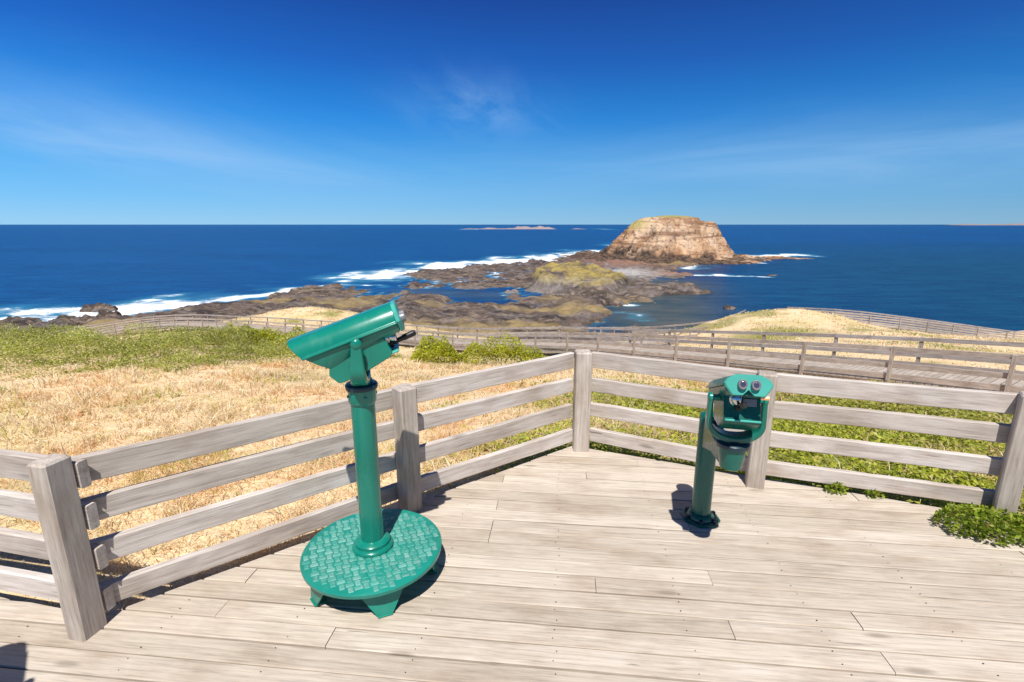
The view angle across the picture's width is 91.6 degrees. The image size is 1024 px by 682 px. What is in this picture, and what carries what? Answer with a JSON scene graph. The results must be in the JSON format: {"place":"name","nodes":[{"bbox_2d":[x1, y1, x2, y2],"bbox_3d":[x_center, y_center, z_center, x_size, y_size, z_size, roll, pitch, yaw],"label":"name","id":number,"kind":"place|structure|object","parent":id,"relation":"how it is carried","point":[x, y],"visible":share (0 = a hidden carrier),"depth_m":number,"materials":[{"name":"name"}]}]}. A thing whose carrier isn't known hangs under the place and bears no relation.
{"place":"outdoors","nodes":[
{"label":"outdoors","id":0,"kind":"place"},
{"bbox_2d":[0,252,765,342],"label":"rock shelf","id":1,"kind":"object","parent":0,"point":[583,292],"visible":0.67,"depth_m":258.72,"materials":[{"name":"stone"}]},
{"bbox_2d":[0,225,1023,334],"bbox_3d":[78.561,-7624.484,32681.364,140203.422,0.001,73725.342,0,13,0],"label":"sea","id":2,"kind":"structure","parent":0,"point":[973,275],"depth_m":481.61,"materials":[{"name":"liquid"}]},
{"bbox_2d":[49,315,93,324],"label":"sea rock","id":3,"kind":"object","parent":2,"relation":"in","point":[79,320],"visible":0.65,"depth_m":200.56,"materials":[{"name":"grey stone"}]},
{"bbox_2d":[79,302,117,311],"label":"sea rock","id":4,"kind":"object","parent":2,"relation":"in","point":[96,307],"visible":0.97,"depth_m":233.06,"materials":[{"name":"stone"}]},
{"bbox_2d":[96,308,121,317],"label":"sea rock","id":5,"kind":"object","parent":2,"relation":"in","point":[101,313],"visible":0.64,"depth_m":210.10,"materials":[{"name":"stone"}]},
{"bbox_2d":[467,226,553,228],"bbox_3d":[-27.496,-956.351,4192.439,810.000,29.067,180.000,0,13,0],"label":"reef","id":6,"kind":"object","parent":2,"relation":"in","point":[527,227],"visible":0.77,"depth_m":4147.30},
{"bbox_2d":[575,250,598,253],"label":"sea rock","id":7,"kind":"object","parent":2,"relation":"in","point":[584,251],"visible":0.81,"depth_m":684.74,"materials":[{"name":"grey stone"}]},
{"bbox_2d":[723,305,735,309],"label":"sea rock","id":8,"kind":"object","parent":2,"relation":"in","point":[729,307],"visible":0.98,"depth_m":239.34,"materials":[{"name":"stone"}]},
{"bbox_2d":[0,307,1023,613],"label":"ground","id":9,"kind":"structure","parent":0,"point":[738,321],"depth_m":6.48,"materials":[{"name":"beige plant"}]},
{"bbox_2d":[0,321,408,380],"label":"scrub","id":10,"kind":"object","parent":9,"relation":"on","point":[128,349],"visible":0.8,"depth_m":11.32,"materials":[{"name":"green plant"}]},
{"bbox_2d":[204,322,281,347],"bbox_3d":[-8.120,-0.091,14.979,2.473,0.972,1.315,0,13,0],"label":"coastal bush","id":11,"kind":"object","parent":9,"relation":"on","point":[256,332],"visible":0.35,"depth_m":14.75,"materials":[{"name":"green plant"}]},
{"bbox_2d":[256,325,306,346],"bbox_3d":[-6.509,-0.009,14.888,2.158,1.023,1.500,-7,15,-28],"label":"coastal bush","id":12,"kind":"object","parent":9,"relation":"on","point":[283,336],"visible":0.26,"depth_m":14.71,"materials":[{"name":"green plant"}]},
{"bbox_2d":[410,335,469,363],"bbox_3d":[-1.958,0.248,13.650,1.642,0.953,1.248,0,13,0],"label":"coastal bush","id":13,"kind":"object","parent":9,"relation":"on","point":[437,349],"visible":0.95,"depth_m":13.38,"materials":[{"name":"green plant"}]},
{"bbox_2d":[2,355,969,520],"bbox_3d":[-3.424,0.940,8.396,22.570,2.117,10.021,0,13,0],"label":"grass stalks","id":14,"kind":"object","parent":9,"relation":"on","point":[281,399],"depth_m":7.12,"materials":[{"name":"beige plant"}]},
{"bbox_2d":[454,334,544,364],"bbox_3d":[-0.265,0.265,13.601,2.694,1.094,1.288,0,13,0],"label":"coastal bush","id":15,"kind":"object","parent":9,"relation":"on","point":[511,354],"visible":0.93,"depth_m":13.37,"materials":[{"name":"green plant"}]},
{"bbox_2d":[86,326,915,384],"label":"boardwalk beams","id":16,"kind":"structure","parent":9,"relation":"on","point":[741,367],"depth_m":20.12,"materials":[{"name":"grey wood"}]},
{"bbox_2d":[81,323,1023,391],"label":"boardwalk","id":17,"kind":"structure","parent":16,"relation":"on","point":[1002,381],"depth_m":18.37,"materials":[{"name":"grey wood"}]},
{"bbox_2d":[51,317,1023,392],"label":"boardwalk fence","id":18,"kind":"object","parent":17,"relation":"on","point":[1009,376],"visible":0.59,"depth_m":17.61,"materials":[{"name":"grey wood"}]},
{"bbox_2d":[58,314,1023,373],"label":"boardwalk fence","id":19,"kind":"object","parent":17,"relation":"on","point":[918,356],"visible":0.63,"depth_m":20.30,"materials":[{"name":"grey wood"}]},
{"bbox_2d":[88,306,1023,370],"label":"slope tussocks","id":20,"kind":"object","parent":9,"relation":"on","point":[912,334],"visible":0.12,"depth_m":36.40,"materials":[{"name":"beige plant"}]},
{"bbox_2d":[425,371,1023,516],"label":"ground cover","id":21,"kind":"object","parent":9,"relation":"on","point":[888,436],"visible":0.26,"depth_m":5.00,"materials":[{"name":"green plant"}]},
{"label":"boardwalk beams","id":22,"kind":"structure","parent":9,"relation":"on","visible":0},
{"bbox_2d":[625,339,683,344],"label":"boardwalk","id":23,"kind":"structure","parent":22,"relation":"on","point":[651,342],"depth_m":34.96,"materials":[{"name":"grey wood"}]},
{"bbox_2d":[628,326,708,344],"bbox_3d":[17.786,-1.100,43.370,0.497,5.138,34.151,10,17,37],"label":"boardwalk fence","id":24,"kind":"object","parent":23,"relation":"on","point":[662,343],"visible":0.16,"depth_m":33.83,"materials":[{"name":"grey wood"}]},
{"bbox_2d":[600,310,745,341],"bbox_3d":[16.322,-1.401,44.630,0.498,5.138,34.159,10,17,37],"label":"boardwalk fence","id":25,"kind":"object","parent":23,"relation":"on","point":[648,327],"visible":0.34,"depth_m":36.87,"materials":[{"name":"grey wood"}]},
{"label":"deck joists","id":26,"kind":"structure","parent":9,"relation":"on","visible":0},
{"bbox_2d":[0,446,1023,681],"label":"deck","id":27,"kind":"structure","parent":26,"relation":"on","point":[568,564],"depth_m":2.42,"materials":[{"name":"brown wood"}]},
{"bbox_2d":[0,449,115,610],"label":"timber fence","id":28,"kind":"object","parent":27,"relation":"on","point":[16,504],"visible":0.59,"depth_m":2.29,"materials":[{"name":"grey wood"}]},
{"bbox_2d":[26,349,592,641],"bbox_3d":[-0.695,0.901,3.164,3.273,1.300,0.211,-10,16,-36],"label":"timber fence","id":29,"kind":"object","parent":27,"relation":"on","point":[58,501],"visible":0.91,"depth_m":2.69,"materials":[{"name":"grey wood"}]},
{"bbox_2d":[287,300,441,618],"bbox_3d":[-0.725,0.527,2.472,0.710,1.444,0.710,0,13,0],"label":"viewing telescope","id":30,"kind":"object","parent":27,"relation":"on","point":[374,556],"visible":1,"depth_m":2.40,"materials":[{"name":"green paint"}]},
{"bbox_2d":[680,374,773,527],"bbox_3d":[1.129,0.627,2.716,0.278,1.138,0.829,1,13,6],"label":"viewing telescope","id":31,"kind":"object","parent":27,"relation":"on","point":[737,400],"visible":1,"depth_m":2.46,"materials":[{"name":"green metal"}]},
{"bbox_2d":[590,351,1023,522],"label":"timber fence","id":32,"kind":"object","parent":27,"relation":"on","point":[1007,468],"visible":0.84,"depth_m":3.33,"materials":[{"name":"grey wood"}]},
{"bbox_2d":[824,481,849,494],"bbox_3d":[2.238,1.014,3.435,0.189,0.137,0.123,0,13,0],"label":"creeper","id":33,"kind":"object","parent":27,"relation":"on","point":[841,489],"visible":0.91,"depth_m":3.41,"materials":[{"name":"green plant"}]},
{"bbox_2d":[864,489,884,498],"bbox_3d":[2.457,1.042,3.373,0.128,0.111,0.101,0,13,0],"label":"creeper","id":34,"kind":"object","parent":27,"relation":"on","point":[876,492],"visible":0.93,"depth_m":3.35,"materials":[{"name":"green plant"}]},
{"bbox_2d":[931,503,1023,546],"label":"creeper","id":35,"kind":"object","parent":27,"relation":"on","point":[998,523],"visible":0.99,"depth_m":2.96,"materials":[{"name":"green plant"}]},
{"bbox_2d":[1014,517,1023,533],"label":"creeper","id":36,"kind":"object","parent":27,"relation":"on","point":[1022,521],"visible":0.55,"depth_m":2.98,"materials":[{"name":"green plant"}]},
{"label":"boardwalk beams","id":37,"kind":"structure","parent":9,"relation":"on","visible":0},
{"bbox_2d":[862,322,959,334],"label":"boardwalk","id":38,"kind":"structure","parent":37,"relation":"on","point":[906,329],"depth_m":48.34,"materials":[{"name":"grey wood"}]},
{"bbox_2d":[776,308,1023,338],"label":"boardwalk fence","id":39,"kind":"object","parent":38,"relation":"on","point":[927,328],"visible":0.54,"depth_m":47.00,"materials":[{"name":"grey wood"}]},
{"bbox_2d":[787,307,1023,338],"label":"boardwalk fence","id":40,"kind":"object","parent":38,"relation":"on","point":[824,309],"visible":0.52,"depth_m":48.78,"materials":[{"name":"grey wood"}]},
{"bbox_2d":[0,0,1023,224],"label":"sky","id":41,"kind":"structure","parent":0,"point":[113,112],"materials":[{"name":"blue"}]},
{"bbox_2d":[562,215,811,264],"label":"island","id":42,"kind":"structure","parent":0,"point":[668,239],"depth_m":552.36,"materials":[{"name":"brown stone"}]},
{"bbox_2d":[953,223,1023,224],"bbox_3d":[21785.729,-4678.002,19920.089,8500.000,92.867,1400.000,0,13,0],"label":"distant coast","id":43,"kind":"structure","parent":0,"point":[989,224],"depth_m":19619.12}
]}

